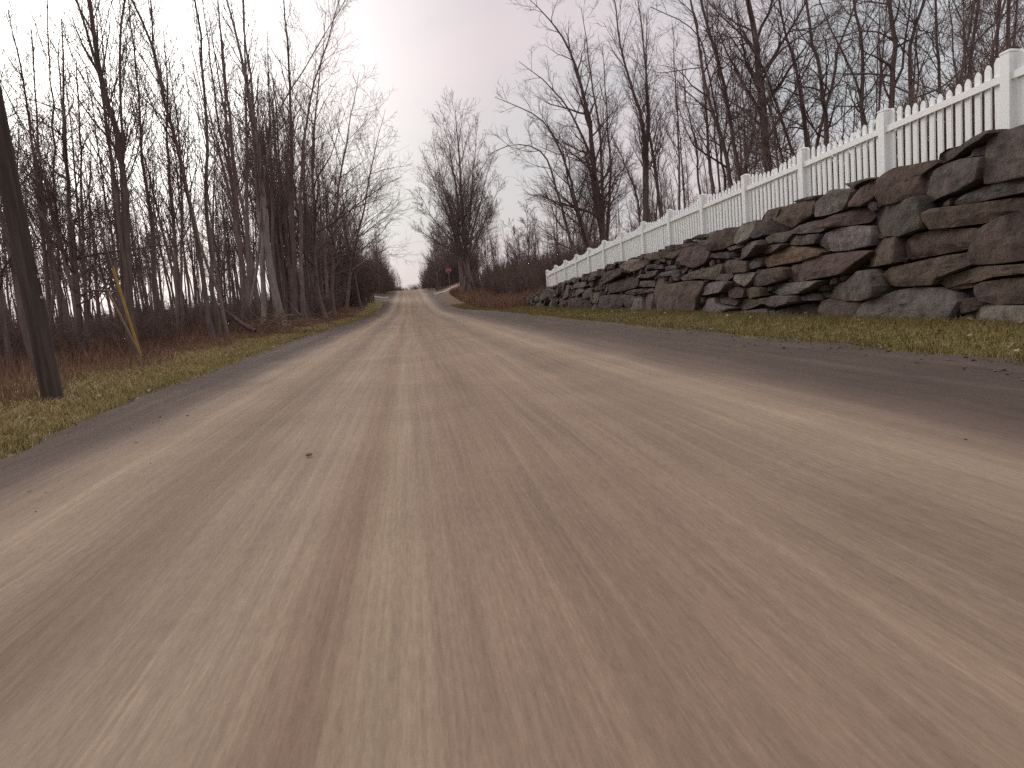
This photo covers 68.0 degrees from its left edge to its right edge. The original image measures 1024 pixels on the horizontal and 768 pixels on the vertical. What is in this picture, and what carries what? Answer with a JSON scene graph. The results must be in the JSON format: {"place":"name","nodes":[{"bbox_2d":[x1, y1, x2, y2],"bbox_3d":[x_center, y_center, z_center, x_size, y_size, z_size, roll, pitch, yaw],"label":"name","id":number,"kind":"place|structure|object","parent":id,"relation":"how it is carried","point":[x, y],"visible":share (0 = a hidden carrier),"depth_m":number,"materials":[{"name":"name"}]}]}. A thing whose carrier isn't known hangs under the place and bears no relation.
{"place":"outdoors","nodes":[
{"label":"outdoors","id":0,"kind":"place"},
{"bbox_2d":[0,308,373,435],"bbox_3d":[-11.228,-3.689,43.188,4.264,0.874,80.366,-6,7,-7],"label":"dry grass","id":1,"kind":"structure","parent":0,"point":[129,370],"depth_m":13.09,"materials":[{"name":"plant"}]},
{"bbox_2d":[0,308,379,458],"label":"grass","id":2,"kind":"structure","parent":0,"point":[12,445],"depth_m":10.62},
{"bbox_2d":[0,285,1023,767],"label":"dirt road","id":3,"kind":"structure","parent":0,"point":[476,539],"depth_m":2.59,"materials":[{"name":"soil"}]},
{"bbox_2d":[0,156,1023,457],"bbox_3d":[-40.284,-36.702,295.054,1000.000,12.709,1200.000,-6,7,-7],"label":"ground","id":4,"kind":"structure","parent":0,"point":[448,300],"depth_m":10.29,"materials":[{"name":"plant"}]},
{"bbox_2d":[0,31,39,373],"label":"bare tree","id":5,"kind":"object","parent":4,"relation":"on","point":[22,321],"visible":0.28,"depth_m":13.81,"materials":[{"name":"brown plant"}]},
{"bbox_2d":[0,56,44,350],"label":"bare tree","id":6,"kind":"object","parent":4,"relation":"on","point":[4,298],"visible":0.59,"depth_m":17.76,"materials":[{"name":"brown plant"}]},
{"bbox_2d":[0,83,63,401],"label":"utility pole","id":7,"kind":"object","parent":4,"relation":"on","point":[39,331],"visible":0.91,"depth_m":9.71,"materials":[{"name":"brown wood"}]},
{"bbox_2d":[0,0,142,369],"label":"guy wire","id":8,"kind":"object","parent":7,"relation":"attached to","point":[135,343],"visible":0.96,"depth_m":13.34,"materials":[{"name":"yellow metal"}]},
{"bbox_2d":[2,45,72,301],"bbox_3d":[-23.324,-9.108,38.054,2.368,15.240,2.906,-3,7,13],"label":"bare tree","id":9,"kind":"object","parent":4,"relation":"on","point":[37,149],"visible":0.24,"depth_m":37.65,"materials":[{"name":"brown plant"}]},
{"bbox_2d":[6,103,84,336],"bbox_3d":[-13.731,-4.522,22.665,1.440,7.718,1.476,-8,5,22],"label":"bare tree","id":10,"kind":"object","parent":4,"relation":"on","point":[67,268],"visible":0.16,"depth_m":22.74,"materials":[{"name":"brown plant"}]},
{"bbox_2d":[16,160,80,327],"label":"bare tree","id":11,"kind":"object","parent":4,"relation":"on","point":[56,263],"visible":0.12,"depth_m":60.96,"materials":[{"name":"brown plant"}]},
{"bbox_2d":[0,0,109,347],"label":"bare tree","id":12,"kind":"object","parent":4,"relation":"on","point":[42,202],"visible":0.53,"depth_m":21.68,"materials":[{"name":"brown plant"}]},
{"bbox_2d":[0,70,114,372],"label":"bare tree","id":13,"kind":"object","parent":4,"relation":"on","point":[5,335],"visible":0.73,"depth_m":14.42,"materials":[{"name":"brown plant"}]},
{"bbox_2d":[20,65,108,330],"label":"bare tree","id":14,"kind":"object","parent":4,"relation":"on","point":[80,241],"visible":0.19,"depth_m":54.09,"materials":[{"name":"brown plant"}]},
{"bbox_2d":[40,124,146,321],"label":"bare tree","id":15,"kind":"object","parent":4,"relation":"on","point":[96,298],"visible":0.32,"depth_m":42.46,"materials":[{"name":"brown plant"}]},
{"bbox_2d":[15,0,179,354],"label":"bare tree","id":16,"kind":"object","parent":4,"relation":"on","point":[120,146],"visible":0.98,"depth_m":19.13,"materials":[{"name":"brown plant"}]},
{"bbox_2d":[76,68,123,335],"bbox_3d":[-13.348,-5.767,24.772,1.800,9.407,1.755,-7,8,-31],"label":"bare tree","id":17,"kind":"object","parent":4,"relation":"on","point":[111,232],"visible":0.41,"depth_m":24.67,"materials":[{"name":"brown plant"}]},
{"bbox_2d":[61,143,144,321],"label":"bare tree","id":18,"kind":"object","parent":4,"relation":"on","point":[109,306],"visible":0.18,"depth_m":67.33,"materials":[{"name":"brown plant"}]},
{"bbox_2d":[2,0,214,355],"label":"bare tree","id":19,"kind":"object","parent":4,"relation":"on","point":[71,244],"visible":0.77,"depth_m":20.14,"materials":[{"name":"brown plant"}]},
{"bbox_2d":[86,40,138,269],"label":"bare tree","id":20,"kind":"object","parent":4,"relation":"on","point":[116,234],"visible":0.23,"depth_m":47.55,"materials":[{"name":"brown plant"}]},
{"bbox_2d":[78,114,167,307],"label":"bare tree","id":21,"kind":"object","parent":4,"relation":"on","point":[135,254],"visible":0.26,"depth_m":42.91,"materials":[{"name":"brown plant"}]},
{"bbox_2d":[113,156,148,314],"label":"bare tree","id":22,"kind":"object","parent":4,"relation":"on","point":[141,297],"visible":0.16,"depth_m":67.87,"materials":[{"name":"brown plant"}]},
{"bbox_2d":[88,0,181,343],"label":"bare tree","id":23,"kind":"object","parent":4,"relation":"on","point":[149,202],"visible":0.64,"depth_m":23.94,"materials":[{"name":"brown plant"}]},
{"bbox_2d":[101,186,168,312],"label":"bare tree","id":24,"kind":"object","parent":4,"relation":"on","point":[141,264],"visible":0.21,"depth_m":73.69,"materials":[{"name":"brown plant"}]},
{"bbox_2d":[81,0,229,340],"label":"bare tree","id":25,"kind":"object","parent":4,"relation":"on","point":[188,193],"visible":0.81,"depth_m":25.03,"materials":[{"name":"brown plant"}]},
{"bbox_2d":[128,183,184,302],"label":"bare tree","id":26,"kind":"object","parent":4,"relation":"on","point":[148,242],"visible":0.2,"depth_m":84.93,"materials":[{"name":"brown plant"}]},
{"bbox_2d":[137,130,177,301],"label":"bare tree","id":27,"kind":"object","parent":4,"relation":"on","point":[154,230],"visible":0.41,"depth_m":39.44,"materials":[{"name":"brown plant"}]},
{"bbox_2d":[128,9,223,342],"bbox_3d":[-12.287,-7.226,27.062,3.542,11.788,2.969,-6,7,-7],"label":"bare tree","id":28,"kind":"object","parent":4,"relation":"on","point":[172,217],"visible":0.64,"depth_m":27.18,"materials":[{"name":"brown plant"}]},
{"bbox_2d":[160,91,203,337],"bbox_3d":[-12.247,-6.283,28.471,1.758,9.420,1.802,2,11,41],"label":"bare tree","id":29,"kind":"object","parent":4,"relation":"on","point":[186,273],"visible":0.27,"depth_m":28.66,"materials":[{"name":"brown plant"}]},
{"bbox_2d":[0,305,365,405],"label":"dry weeds","id":30,"kind":"object","parent":4,"relation":"on","point":[95,358],"visible":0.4,"depth_m":17.76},
{"bbox_2d":[0,249,381,365],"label":"undergrowth","id":31,"kind":"object","parent":4,"relation":"on","point":[115,326],"visible":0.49,"depth_m":25.55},
{"bbox_2d":[178,176,204,307],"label":"bare tree","id":32,"kind":"object","parent":4,"relation":"on","point":[195,258],"visible":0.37,"depth_m":65.01,"materials":[{"name":"brown plant"}]},
{"bbox_2d":[133,0,253,336],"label":"bare tree","id":33,"kind":"object","parent":4,"relation":"on","point":[211,254],"visible":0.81,"depth_m":27.76,"materials":[{"name":"brown plant"}]},
{"bbox_2d":[194,147,223,301],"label":"bare tree","id":34,"kind":"object","parent":4,"relation":"on","point":[211,221],"visible":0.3,"depth_m":56.00,"materials":[{"name":"brown plant"}]},
{"bbox_2d":[172,150,249,311],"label":"bare tree","id":35,"kind":"object","parent":4,"relation":"on","point":[217,276],"visible":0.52,"depth_m":40.36,"materials":[{"name":"brown plant"}]},
{"bbox_2d":[175,0,261,322],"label":"bare tree","id":36,"kind":"object","parent":4,"relation":"on","point":[234,190],"visible":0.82,"depth_m":34.45,"materials":[{"name":"brown plant"}]},
{"bbox_2d":[191,64,246,292],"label":"bare tree","id":37,"kind":"object","parent":4,"relation":"on","point":[233,223],"visible":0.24,"depth_m":51.23,"materials":[{"name":"brown plant"}]},
{"bbox_2d":[192,9,247,288],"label":"bare tree","id":38,"kind":"object","parent":4,"relation":"on","point":[225,106],"visible":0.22,"depth_m":48.39,"materials":[{"name":"brown plant"}]},
{"bbox_2d":[174,1,276,318],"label":"bare tree","id":39,"kind":"object","parent":4,"relation":"on","point":[252,263],"visible":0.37,"depth_m":47.13,"materials":[{"name":"brown plant"}]},
{"bbox_2d":[209,142,241,312],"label":"bare tree","id":40,"kind":"object","parent":4,"relation":"on","point":[224,249],"visible":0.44,"depth_m":53.38,"materials":[{"name":"brown plant"}]},
{"bbox_2d":[216,177,240,315],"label":"bare tree","id":41,"kind":"object","parent":4,"relation":"on","point":[229,232],"visible":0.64,"depth_m":53.61,"materials":[{"name":"brown plant"}]},
{"bbox_2d":[190,140,271,317],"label":"bare tree","id":42,"kind":"object","parent":4,"relation":"on","point":[234,290],"visible":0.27,"depth_m":54.95,"materials":[{"name":"brown plant"}]},
{"bbox_2d":[213,107,257,302],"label":"bare tree","id":43,"kind":"object","parent":4,"relation":"on","point":[241,223],"visible":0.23,"depth_m":49.97,"materials":[{"name":"brown plant"}]},
{"bbox_2d":[219,0,270,313],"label":"bare tree","id":44,"kind":"object","parent":4,"relation":"on","point":[248,266],"visible":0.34,"depth_m":43.58,"materials":[{"name":"brown plant"}]},
{"bbox_2d":[239,18,288,321],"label":"bare tree","id":45,"kind":"object","parent":4,"relation":"on","point":[272,224],"visible":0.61,"depth_m":43.24,"materials":[{"name":"brown plant"}]},
{"bbox_2d":[229,82,306,307],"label":"bare tree","id":46,"kind":"object","parent":4,"relation":"on","point":[277,212],"visible":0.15,"depth_m":52.66,"materials":[{"name":"brown plant"}]},
{"bbox_2d":[233,91,305,316],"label":"bare tree","id":47,"kind":"object","parent":4,"relation":"on","point":[281,276],"visible":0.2,"depth_m":52.18,"materials":[{"name":"brown plant"}]},
{"bbox_2d":[0,84,542,334],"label":"woods","id":48,"kind":"object","parent":4,"relation":"on","point":[168,251],"visible":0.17,"depth_m":59.75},
{"bbox_2d":[236,121,313,288],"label":"bare tree","id":49,"kind":"object","parent":4,"relation":"on","point":[286,269],"visible":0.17,"depth_m":53.40,"materials":[{"name":"brown plant"}]},
{"bbox_2d":[226,83,326,318],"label":"bare tree","id":50,"kind":"object","parent":4,"relation":"on","point":[297,275],"visible":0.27,"depth_m":52.69,"materials":[{"name":"brown plant"}]},
{"bbox_2d":[198,0,355,326],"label":"bare tree","id":51,"kind":"object","parent":4,"relation":"on","point":[264,246],"visible":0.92,"depth_m":38.48,"materials":[{"name":"brown plant"}]},
{"bbox_2d":[251,55,308,308],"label":"bare tree","id":52,"kind":"object","parent":4,"relation":"on","point":[283,97],"visible":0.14,"depth_m":55.68,"materials":[{"name":"brown plant"}]},
{"bbox_2d":[196,301,369,336],"bbox_3d":[-10.056,-2.791,31.717,7.339,1.570,8.319,-9,8,-31],"label":"brush pile","id":53,"kind":"object","parent":4,"relation":"on","point":[271,322],"visible":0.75,"depth_m":31.47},
{"bbox_2d":[202,294,256,332],"bbox_3d":[-11.139,-2.841,30.348,2.337,1.724,0.661,-2,7,22],"label":"fallen log","id":54,"kind":"object","parent":53,"relation":"on","point":[245,325],"visible":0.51,"depth_m":29.95,"materials":[{"name":"brown plant"}]},
{"bbox_2d":[250,45,317,318],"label":"bare tree","id":55,"kind":"object","parent":4,"relation":"on","point":[283,202],"visible":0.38,"depth_m":49.24,"materials":[{"name":"brown plant"}]},
{"bbox_2d":[249,0,329,322],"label":"bare tree","id":56,"kind":"object","parent":4,"relation":"on","point":[293,291],"visible":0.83,"depth_m":43.58,"materials":[{"name":"brown plant"}]},
{"bbox_2d":[278,82,325,315],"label":"bare tree","id":57,"kind":"object","parent":4,"relation":"on","point":[309,285],"visible":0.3,"depth_m":57.36,"materials":[{"name":"brown plant"}]},
{"bbox_2d":[287,104,317,304],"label":"bare tree","id":58,"kind":"object","parent":4,"relation":"on","point":[307,251],"visible":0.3,"depth_m":58.63,"materials":[{"name":"brown plant"}]},
{"bbox_2d":[270,167,343,315],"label":"bare tree","id":59,"kind":"object","parent":4,"relation":"on","point":[317,264],"visible":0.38,"depth_m":60.05,"materials":[{"name":"brown plant"}]},
{"bbox_2d":[266,0,354,320],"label":"bare tree","id":60,"kind":"object","parent":4,"relation":"on","point":[301,276],"visible":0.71,"depth_m":47.51,"materials":[{"name":"brown plant"}]},
{"bbox_2d":[308,132,335,310],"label":"bare tree","id":61,"kind":"object","parent":4,"relation":"on","point":[324,222],"visible":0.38,"depth_m":72.77,"materials":[{"name":"brown plant"}]},
{"bbox_2d":[306,149,347,292],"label":"bare tree","id":62,"kind":"object","parent":4,"relation":"on","point":[322,225],"visible":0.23,"depth_m":81.04,"materials":[{"name":"brown plant"}]},
{"bbox_2d":[238,0,416,318],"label":"bare tree","id":63,"kind":"object","parent":4,"relation":"on","point":[322,310],"visible":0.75,"depth_m":55.83,"materials":[{"name":"brown plant"}]},
{"bbox_2d":[296,144,358,301],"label":"bare tree","id":64,"kind":"object","parent":4,"relation":"on","point":[321,281],"visible":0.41,"depth_m":66.65,"materials":[{"name":"brown plant"}]},
{"bbox_2d":[318,211,357,302],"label":"bare tree","id":65,"kind":"object","parent":4,"relation":"on","point":[337,280],"visible":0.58,"depth_m":81.70,"materials":[{"name":"brown plant"}]},
{"bbox_2d":[282,61,408,316],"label":"bare tree","id":66,"kind":"object","parent":4,"relation":"on","point":[333,268],"visible":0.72,"depth_m":63.45,"materials":[{"name":"brown plant"}]},
{"bbox_2d":[326,171,376,308],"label":"bare tree","id":67,"kind":"object","parent":4,"relation":"on","point":[355,279],"visible":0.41,"depth_m":82.38,"materials":[{"name":"brown plant"}]},
{"bbox_2d":[348,227,382,305],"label":"bare tree","id":68,"kind":"object","parent":4,"relation":"on","point":[376,273],"visible":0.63,"depth_m":90.10,"materials":[{"name":"brown plant"}]},
{"bbox_2d":[318,84,420,309],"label":"bare tree","id":69,"kind":"object","parent":4,"relation":"on","point":[353,257],"visible":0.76,"depth_m":76.88,"materials":[{"name":"brown plant"}]},
{"bbox_2d":[420,217,451,290],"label":"bare tree","id":70,"kind":"object","parent":4,"relation":"on","point":[436,265],"visible":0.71,"depth_m":128.28,"materials":[{"name":"brown plant"}]},
{"bbox_2d":[407,87,509,293],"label":"bare tree","id":71,"kind":"object","parent":4,"relation":"on","point":[458,216],"visible":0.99,"depth_m":89.82,"materials":[{"name":"brown plant"}]},
{"bbox_2d":[475,223,497,270],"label":"bare tree","id":72,"kind":"object","parent":4,"relation":"on","point":[488,261],"visible":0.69,"depth_m":104.47,"materials":[{"name":"brown plant"}]},
{"bbox_2d":[449,283,545,308],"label":"dry weeds","id":73,"kind":"object","parent":4,"relation":"on","point":[479,297],"visible":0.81,"depth_m":61.58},
{"bbox_2d":[0,307,1021,457],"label":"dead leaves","id":74,"kind":"object","parent":4,"relation":"on","point":[11,455],"visible":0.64,"depth_m":9.63,"materials":[{"name":"brown plant"}]},
{"bbox_2d":[502,197,540,263],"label":"bare tree","id":75,"kind":"object","parent":4,"relation":"on","point":[522,253],"visible":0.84,"depth_m":93.14,"materials":[{"name":"brown plant"}]},
{"bbox_2d":[331,191,731,295],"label":"thicket","id":76,"kind":"object","parent":4,"relation":"on","point":[512,279],"visible":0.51,"depth_m":79.48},
{"bbox_2d":[484,0,659,254],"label":"bare tree","id":77,"kind":"object","parent":4,"relation":"on","point":[600,203],"visible":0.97,"depth_m":42.62,"materials":[{"name":"brown plant"}]},
{"bbox_2d":[595,0,689,241],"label":"bare tree","id":78,"kind":"object","parent":4,"relation":"on","point":[645,141],"visible":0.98,"depth_m":34.91,"materials":[{"name":"brown plant"}]},
{"bbox_2d":[651,15,693,210],"bbox_3d":[7.397,-11.314,34.245,1.831,10.548,1.848,-11,9,-41],"label":"bare tree","id":79,"kind":"object","parent":4,"relation":"on","point":[679,182],"visible":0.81,"depth_m":34.28,"materials":[{"name":"brown plant"}]},
{"bbox_2d":[677,123,696,205],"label":"bare tree","id":80,"kind":"object","parent":4,"relation":"on","point":[688,175],"visible":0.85,"depth_m":39.14,"materials":[{"name":"brown plant"}]},
{"bbox_2d":[673,55,711,194],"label":"bare tree","id":81,"kind":"object","parent":4,"relation":"on","point":[696,152],"visible":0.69,"depth_m":33.42,"materials":[{"name":"brown plant"}]},
{"bbox_2d":[606,0,784,226],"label":"bare tree","id":82,"kind":"object","parent":4,"relation":"on","point":[722,150],"visible":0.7,"depth_m":29.09,"materials":[{"name":"brown plant"}]},
{"bbox_2d":[692,129,718,214],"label":"bare tree","id":83,"kind":"object","parent":4,"relation":"on","point":[706,180],"visible":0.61,"depth_m":47.09,"materials":[{"name":"brown plant"}]},
{"bbox_2d":[685,31,727,216],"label":"bare tree","id":84,"kind":"object","parent":4,"relation":"on","point":[708,151],"visible":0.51,"depth_m":31.49,"materials":[{"name":"brown plant"}]},
{"bbox_2d":[664,0,760,208],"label":"bare tree","id":85,"kind":"object","parent":4,"relation":"on","point":[734,148],"visible":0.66,"depth_m":28.08,"materials":[{"name":"brown plant"}]},
{"bbox_2d":[452,303,1023,368],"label":"grass","id":86,"kind":"structure","parent":4,"relation":"on","point":[882,320],"depth_m":10.64,"materials":[{"name":"plant"}]},
{"bbox_2d":[699,41,800,200],"bbox_3d":[9.201,-9.929,29.327,3.594,7.776,3.364,-7,7,-22],"label":"bare tree","id":87,"kind":"object","parent":4,"relation":"on","point":[742,139],"visible":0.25,"depth_m":29.51,"materials":[{"name":"brown plant"}]},
{"bbox_2d":[722,24,812,205],"bbox_3d":[8.184,-8.528,24.899,2.902,6.220,2.850,-11,8,-30],"label":"bare tree","id":88,"kind":"object","parent":4,"relation":"on","point":[761,153],"visible":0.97,"depth_m":24.79,"materials":[{"name":"brown plant"}]},
{"bbox_2d":[518,124,1023,322],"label":"stone wall","id":89,"kind":"structure","parent":4,"relation":"on","point":[942,236],"depth_m":11.75,"materials":[{"name":"stone"}]},
{"bbox_2d":[545,48,1023,285],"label":"picket fence","id":90,"kind":"object","parent":89,"relation":"on","point":[1007,82],"visible":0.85,"depth_m":12.96,"materials":[{"name":"white plastic"}]},
{"bbox_2d":[524,0,1023,257],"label":"woods","id":91,"kind":"object","parent":4,"relation":"on","point":[736,180],"visible":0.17,"depth_m":48.53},
{"bbox_2d":[683,0,875,223],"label":"bare tree","id":92,"kind":"object","parent":4,"relation":"on","point":[756,63],"visible":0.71,"depth_m":27.21,"materials":[{"name":"brown plant"}]},
{"bbox_2d":[721,0,853,163],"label":"bare tree","id":93,"kind":"object","parent":4,"relation":"on","point":[804,129],"visible":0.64,"depth_m":26.35,"materials":[{"name":"brown plant"}]},
{"bbox_2d":[567,27,1023,260],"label":"hillside brush","id":94,"kind":"object","parent":4,"relation":"on","point":[952,87],"visible":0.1,"depth_m":16.03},
{"bbox_2d":[744,0,925,190],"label":"bare tree","id":95,"kind":"object","parent":4,"relation":"on","point":[824,107],"visible":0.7,"depth_m":25.54,"materials":[{"name":"brown plant"}]},
{"bbox_2d":[764,0,914,175],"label":"bare tree","id":96,"kind":"object","parent":4,"relation":"on","point":[861,94],"visible":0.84,"depth_m":23.77,"materials":[{"name":"brown plant"}]},
{"bbox_2d":[775,0,970,163],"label":"bare tree","id":97,"kind":"object","parent":4,"relation":"on","point":[891,66],"visible":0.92,"depth_m":22.68,"materials":[{"name":"brown plant"}]},
{"bbox_2d":[863,1,900,146],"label":"bare tree","id":98,"kind":"object","parent":4,"relation":"on","point":[882,49],"visible":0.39,"depth_m":28.47,"materials":[{"name":"brown plant"}]},
{"bbox_2d":[819,0,1016,155],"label":"bare tree","id":99,"kind":"object","parent":4,"relation":"on","point":[911,49],"visible":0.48,"depth_m":22.79,"materials":[{"name":"brown plant"}]},
{"bbox_2d":[845,0,992,158],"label":"bare tree","id":100,"kind":"object","parent":4,"relation":"on","point":[937,54],"visible":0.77,"depth_m":20.82,"materials":[{"name":"brown plant"}]},
{"bbox_2d":[849,0,1023,111],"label":"bare tree","id":101,"kind":"object","parent":4,"relation":"on","point":[976,31],"visible":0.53,"depth_m":19.62,"materials":[{"name":"brown plant"}]},
{"bbox_2d":[926,0,1023,86],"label":"bare tree","id":102,"kind":"object","parent":4,"relation":"on","point":[967,23],"visible":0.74,"depth_m":17.81,"materials":[{"name":"brown plant"}]},
{"bbox_2d":[981,0,1020,52],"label":"bare tree","id":103,"kind":"object","parent":4,"relation":"on","point":[994,11],"visible":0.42,"depth_m":19.35,"materials":[{"name":"brown plant"}]},
{"bbox_2d":[0,0,1023,318],"label":"sky","id":104,"kind":"structure","parent":0,"point":[419,48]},
{"bbox_2d":[13,310,1023,511],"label":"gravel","id":105,"kind":"structure","parent":0,"point":[964,367],"depth_m":8.23,"materials":[{"name":"gravel"}]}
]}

